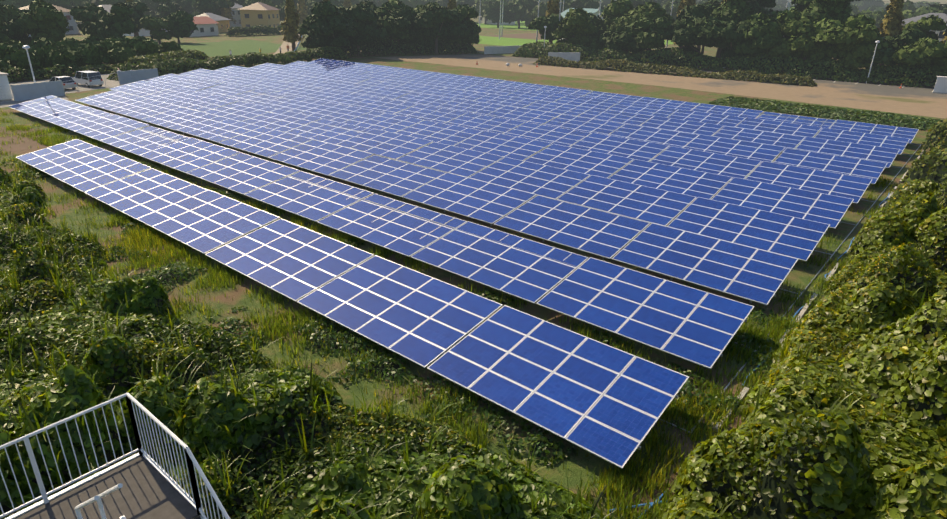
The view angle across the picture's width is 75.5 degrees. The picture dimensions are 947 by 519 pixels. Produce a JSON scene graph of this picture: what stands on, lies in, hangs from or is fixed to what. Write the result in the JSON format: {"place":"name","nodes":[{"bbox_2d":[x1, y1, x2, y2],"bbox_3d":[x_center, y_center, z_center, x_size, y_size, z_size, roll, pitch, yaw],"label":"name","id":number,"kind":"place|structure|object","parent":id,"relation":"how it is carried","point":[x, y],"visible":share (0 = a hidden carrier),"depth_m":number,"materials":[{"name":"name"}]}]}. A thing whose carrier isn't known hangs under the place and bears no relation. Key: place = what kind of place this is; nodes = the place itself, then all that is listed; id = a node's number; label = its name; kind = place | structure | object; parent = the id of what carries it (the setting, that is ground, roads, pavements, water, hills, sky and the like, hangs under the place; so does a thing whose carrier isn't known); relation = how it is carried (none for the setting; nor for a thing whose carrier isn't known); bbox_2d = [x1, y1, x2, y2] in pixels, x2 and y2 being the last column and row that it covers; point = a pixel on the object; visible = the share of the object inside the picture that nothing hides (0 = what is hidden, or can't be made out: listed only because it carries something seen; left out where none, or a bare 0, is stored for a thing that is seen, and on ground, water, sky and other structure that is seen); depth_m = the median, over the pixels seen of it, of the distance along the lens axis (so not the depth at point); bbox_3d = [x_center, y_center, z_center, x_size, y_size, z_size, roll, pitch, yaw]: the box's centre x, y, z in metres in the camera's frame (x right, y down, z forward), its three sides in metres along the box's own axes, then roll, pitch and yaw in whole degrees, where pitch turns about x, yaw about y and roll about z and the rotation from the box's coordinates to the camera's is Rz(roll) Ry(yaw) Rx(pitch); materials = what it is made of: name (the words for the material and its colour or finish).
{"place":"outdoors","nodes":[
{"label":"outdoors","id":0,"kind":"place"},
{"bbox_2d":[19,4,79,33],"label":"house","id":1,"kind":"structure","parent":0,"point":[73,28],"depth_m":170.01,"materials":[{"name":"grey"}]},
{"bbox_2d":[0,73,164,107],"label":"parking lot","id":2,"kind":"structure","parent":0,"point":[3,104],"depth_m":76.76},
{"bbox_2d":[0,72,12,100],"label":"storage tank","id":3,"kind":"object","parent":2,"relation":"on","point":[5,87],"visible":0.89,"depth_m":65.49,"materials":[{"name":"white"}]},
{"bbox_2d":[23,45,35,82],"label":"yard lamp","id":4,"kind":"object","parent":2,"relation":"on","point":[26,47],"visible":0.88,"depth_m":67.50,"materials":[{"name":"grey metal"}]},
{"bbox_2d":[10,80,64,100],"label":"yard wall","id":5,"kind":"structure","parent":2,"relation":"on","point":[27,91],"depth_m":67.54,"materials":[{"name":"grey concrete"}]},
{"bbox_2d":[48,76,76,88],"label":"hatchback car","id":6,"kind":"object","parent":2,"relation":"on","point":[65,79],"visible":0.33,"depth_m":73.55,"materials":[{"name":"grey paint"}]},
{"bbox_2d":[73,71,102,87],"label":"minivan","id":7,"kind":"object","parent":2,"relation":"on","point":[83,75],"visible":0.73,"depth_m":76.45,"materials":[{"name":"white paint"}]},
{"bbox_2d":[62,73,119,93],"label":"yard gate","id":8,"kind":"structure","parent":2,"relation":"on","point":[90,84],"depth_m":74.43,"materials":[{"name":"grey metal"}]},
{"bbox_2d":[117,68,158,83],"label":"yard wall","id":9,"kind":"structure","parent":2,"relation":"on","point":[128,77],"depth_m":81.23,"materials":[{"name":"grey concrete"}]},
{"bbox_2d":[86,5,111,33],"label":"house","id":10,"kind":"structure","parent":0,"point":[107,7],"depth_m":174.14,"materials":[{"name":"beige"}]},
{"bbox_2d":[167,16,218,36],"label":"house","id":11,"kind":"structure","parent":0,"point":[206,26],"depth_m":176.76,"materials":[{"name":"beige paint"}]},
{"bbox_2d":[273,34,299,54],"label":"dirt path","id":12,"kind":"structure","parent":0,"point":[283,47],"depth_m":144.15,"materials":[{"name":"beige soil"}]},
{"bbox_2d":[0,16,944,518],"bbox_3d":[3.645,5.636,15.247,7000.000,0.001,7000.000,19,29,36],"label":"ground","id":13,"kind":"structure","parent":0,"point":[578,466],"depth_m":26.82,"materials":[{"name":"green plant"}]},
{"bbox_2d":[0,127,45,152],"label":"dirt patch","id":14,"kind":"object","parent":13,"relation":"on","point":[27,144],"depth_m":48.12,"materials":[{"name":"brown soil"}]},
{"bbox_2d":[0,63,120,82],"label":"orchard hedge","id":15,"kind":"object","parent":13,"relation":"on","point":[14,70],"depth_m":83.43,"materials":[{"name":"green plant"}]},
{"bbox_2d":[0,393,229,518],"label":"railing","id":16,"kind":"object","parent":13,"relation":"on","point":[142,484],"visible":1,"depth_m":8.37,"materials":[{"name":"white metal"}]},
{"bbox_2d":[123,28,149,35],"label":"greenhouse","id":17,"kind":"object","parent":13,"relation":"on","point":[142,32],"visible":0.04,"depth_m":169.57,"materials":[{"name":"white"}]},
{"bbox_2d":[13,6,302,72],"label":"tree trunks","id":18,"kind":"object","parent":13,"relation":"on","point":[137,34],"depth_m":149.23,"materials":[{"name":"brown plant"}]},
{"bbox_2d":[124,49,208,68],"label":"yard hedge","id":19,"kind":"object","parent":13,"relation":"on","point":[156,58],"depth_m":95.35,"materials":[{"name":"green plant"}]},
{"bbox_2d":[0,0,388,72],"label":"trees","id":20,"kind":"object","parent":13,"relation":"on","point":[43,23],"visible":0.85,"depth_m":111.95,"materials":[{"name":"green plant"}]},
{"bbox_2d":[195,13,230,32],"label":"house","id":21,"kind":"structure","parent":13,"relation":"on","point":[223,24],"depth_m":195.12,"materials":[{"name":"brown"}]},
{"bbox_2d":[107,45,348,80],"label":"hedge","id":22,"kind":"object","parent":13,"relation":"on","point":[289,56],"depth_m":98.02,"materials":[{"name":"green plant"}]},
{"bbox_2d":[229,3,242,26],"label":"dark house","id":23,"kind":"structure","parent":13,"relation":"on","point":[235,12],"depth_m":229.36,"materials":[{"name":"grey"}]},
{"bbox_2d":[179,40,306,56],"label":"field crops","id":24,"kind":"object","parent":13,"relation":"on","point":[215,49],"visible":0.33,"depth_m":140.34,"materials":[{"name":"green plant"}]},
{"bbox_2d":[0,214,499,518],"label":"dead stems","id":25,"kind":"object","parent":13,"relation":"on","point":[137,367],"visible":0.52,"depth_m":17.28,"materials":[{"name":"brown plant"}]},
{"bbox_2d":[224,25,283,36],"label":"garden hedge","id":26,"kind":"object","parent":13,"relation":"on","point":[255,28],"depth_m":181.88,"materials":[{"name":"green plant"}]},
{"bbox_2d":[237,2,279,29],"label":"ochre house","id":27,"kind":"structure","parent":13,"relation":"on","point":[258,13],"depth_m":198.61,"materials":[{"name":"yellow paint"}]},
{"bbox_2d":[0,160,617,518],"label":"thicket","id":28,"kind":"object","parent":13,"relation":"on","point":[298,404],"depth_m":16.18,"materials":[{"name":"green plant"}]},
{"bbox_2d":[0,172,605,518],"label":"bushes","id":29,"kind":"object","parent":28,"relation":"attached to","point":[327,484],"visible":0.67,"depth_m":14.20,"materials":[{"name":"green plant"}]},
{"bbox_2d":[1,159,793,465],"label":"weeds","id":30,"kind":"object","parent":13,"relation":"on","point":[557,444],"depth_m":20.37,"materials":[{"name":"green plant"}]},
{"bbox_2d":[331,39,478,56],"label":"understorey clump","id":31,"kind":"object","parent":13,"relation":"on","point":[446,46],"depth_m":131.33,"materials":[{"name":"green plant"}]},
{"bbox_2d":[61,2,880,27],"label":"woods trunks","id":32,"kind":"object","parent":13,"relation":"on","point":[518,21],"visible":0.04,"depth_m":283.94,"materials":[{"name":"brown plant"}]},
{"bbox_2d":[0,0,946,32],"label":"trees","id":33,"kind":"object","parent":13,"relation":"on","point":[526,11],"visible":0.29,"depth_m":256.06,"materials":[{"name":"green plant"}]},
{"bbox_2d":[75,65,920,449],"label":"support posts","id":34,"kind":"object","parent":13,"relation":"on","point":[571,253],"depth_m":31.88,"materials":[{"name":"grey metal"}]},
{"bbox_2d":[8,58,918,468],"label":"solar panels","id":35,"kind":"object","parent":34,"relation":"on","point":[718,232],"visible":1,"depth_m":33.83,"materials":[{"name":"blue glass"}]},
{"bbox_2d":[484,45,520,53],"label":"white wall","id":36,"kind":"structure","parent":13,"relation":"on","point":[498,49],"depth_m":141.51,"materials":[{"name":"concrete"}]},
{"bbox_2d":[536,0,539,41],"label":"utility pole","id":37,"kind":"object","parent":13,"relation":"on","point":[538,16],"visible":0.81,"depth_m":154.42,"materials":[{"name":"grey concrete"}]},
{"bbox_2d":[557,0,561,40],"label":"utility pole","id":38,"kind":"object","parent":13,"relation":"on","point":[560,2],"visible":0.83,"depth_m":143.83,"materials":[{"name":"grey concrete"}]},
{"bbox_2d":[560,8,604,39],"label":"house behind trees","id":39,"kind":"structure","parent":13,"relation":"on","point":[593,11],"depth_m":193.12,"materials":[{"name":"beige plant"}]},
{"bbox_2d":[292,8,916,83],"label":"tree trunks","id":40,"kind":"object","parent":13,"relation":"on","point":[719,50],"visible":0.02,"depth_m":132.77,"materials":[{"name":"brown plant"}]},
{"bbox_2d":[280,0,946,73],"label":"trees","id":41,"kind":"object","parent":40,"relation":"attached to","point":[819,29],"visible":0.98,"depth_m":117.57,"materials":[{"name":"green plant"}]},
{"bbox_2d":[666,0,673,47],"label":"utility pole","id":42,"kind":"object","parent":13,"relation":"on","point":[670,15],"visible":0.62,"depth_m":147.63,"materials":[{"name":"grey concrete"}]},
{"bbox_2d":[512,41,946,87],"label":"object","id":43,"kind":"object","parent":13,"relation":"on","point":[855,73],"depth_m":109.93,"materials":[{"name":"green plant"}]},
{"bbox_2d":[609,192,889,517],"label":"drainage channel","id":44,"kind":"object","parent":13,"relation":"on","point":[651,503],"visible":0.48,"depth_m":20.13,"materials":[{"name":"blue"}]},
{"bbox_2d":[783,0,791,36],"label":"house","id":45,"kind":"structure","parent":13,"relation":"on","point":[788,5],"depth_m":111.58,"materials":[{"name":"grey concrete"}]},
{"bbox_2d":[492,0,927,5],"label":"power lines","id":46,"kind":"structure","parent":45,"relation":"attached to","point":[712,3],"depth_m":137.11,"materials":[{"name":"grey metal"}]},
{"bbox_2d":[632,178,946,518],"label":"hedge","id":47,"kind":"object","parent":13,"relation":"on","point":[814,433],"depth_m":14.03,"materials":[{"name":"green plant"}]},
{"bbox_2d":[656,181,946,518],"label":"hedge vine leaves","id":48,"kind":"object","parent":47,"relation":"attached to","point":[859,498],"visible":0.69,"depth_m":16.16,"materials":[{"name":"green plant"}]},
{"bbox_2d":[796,198,946,457],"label":"hedge leaves","id":49,"kind":"object","parent":47,"relation":"attached to","point":[867,281],"visible":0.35,"depth_m":22.51,"materials":[{"name":"green plant"}]},
{"bbox_2d":[713,150,923,431],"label":"kerb stones","id":50,"kind":"object","parent":13,"relation":"on","point":[801,314],"visible":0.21,"depth_m":24.09,"materials":[{"name":"concrete"}]},
{"bbox_2d":[886,119,946,205],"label":"hedge","id":51,"kind":"object","parent":13,"relation":"on","point":[939,156],"depth_m":39.90,"materials":[{"name":"green plant"}]},
{"bbox_2d":[901,13,946,42],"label":"house behind trees","id":52,"kind":"structure","parent":13,"relation":"on","point":[941,35],"depth_m":152.36,"materials":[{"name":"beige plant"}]},
{"bbox_2d":[930,118,946,150],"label":"pale hedge leaves","id":53,"kind":"object","parent":13,"relation":"on","point":[941,128],"visible":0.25,"depth_m":50.28,"materials":[{"name":"green plant"}]},
{"bbox_2d":[475,21,538,30],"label":"rice field","id":54,"kind":"structure","parent":0,"point":[515,26],"depth_m":299.24,"materials":[{"name":"green plant"}]},
{"bbox_2d":[478,16,514,24],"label":"house","id":55,"kind":"structure","parent":54,"relation":"on","point":[482,20],"depth_m":329.23,"materials":[{"name":"beige"}]},
{"bbox_2d":[481,32,543,39],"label":"sports court","id":56,"kind":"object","parent":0,"point":[525,35],"depth_m":216.87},
{"bbox_2d":[501,0,503,36],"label":"utility pole","id":57,"kind":"object","parent":56,"relation":"on","point":[502,20],"visible":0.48,"depth_m":206.06,"materials":[{"name":"grey concrete"}]},
{"bbox_2d":[474,32,672,45],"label":"rice field","id":58,"kind":"structure","parent":0,"point":[489,40],"depth_m":189.62,"materials":[{"name":"green plant"}]},
{"bbox_2d":[499,2,500,38],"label":"utility pole","id":59,"kind":"object","parent":58,"relation":"on","point":[500,21],"visible":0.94,"depth_m":193.32,"materials":[{"name":"grey concrete"}]},
{"bbox_2d":[371,54,946,118],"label":"dirt road","id":60,"kind":"structure","parent":0,"point":[924,100],"depth_m":94.86,"materials":[{"name":"beige soil"}]},
{"bbox_2d":[548,52,579,61],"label":"white wall","id":61,"kind":"structure","parent":60,"relation":"on","point":[573,56],"depth_m":124.59,"materials":[{"name":"concrete"}]},
{"bbox_2d":[533,55,816,86],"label":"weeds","id":62,"kind":"object","parent":60,"relation":"on","point":[703,74],"depth_m":106.29,"materials":[{"name":"green plant"}]},
{"bbox_2d":[709,96,946,130],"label":"lot weeds","id":63,"kind":"object","parent":60,"relation":"on","point":[883,118],"depth_m":69.23,"materials":[{"name":"green plant"}]},
{"bbox_2d":[866,40,879,81],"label":"lot lamp","id":64,"kind":"object","parent":60,"relation":"on","point":[877,41],"visible":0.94,"depth_m":99.86,"materials":[{"name":"grey metal"}]},
{"bbox_2d":[932,76,946,93],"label":"equipment kiosk","id":65,"kind":"object","parent":60,"relation":"on","point":[940,87],"visible":0.96,"depth_m":90.61,"materials":[{"name":"white"}]},
{"bbox_2d":[375,0,946,12],"bbox_3d":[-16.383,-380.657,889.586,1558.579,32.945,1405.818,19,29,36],"label":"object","id":66,"kind":"object","parent":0,"point":[873,6],"visible":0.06,"depth_m":531.07,"materials":[{"name":"green plant"}]},
{"bbox_2d":[882,0,946,5],"label":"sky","id":67,"kind":"structure","parent":0,"point":[887,1],"materials":[{"name":"white"}]}
]}

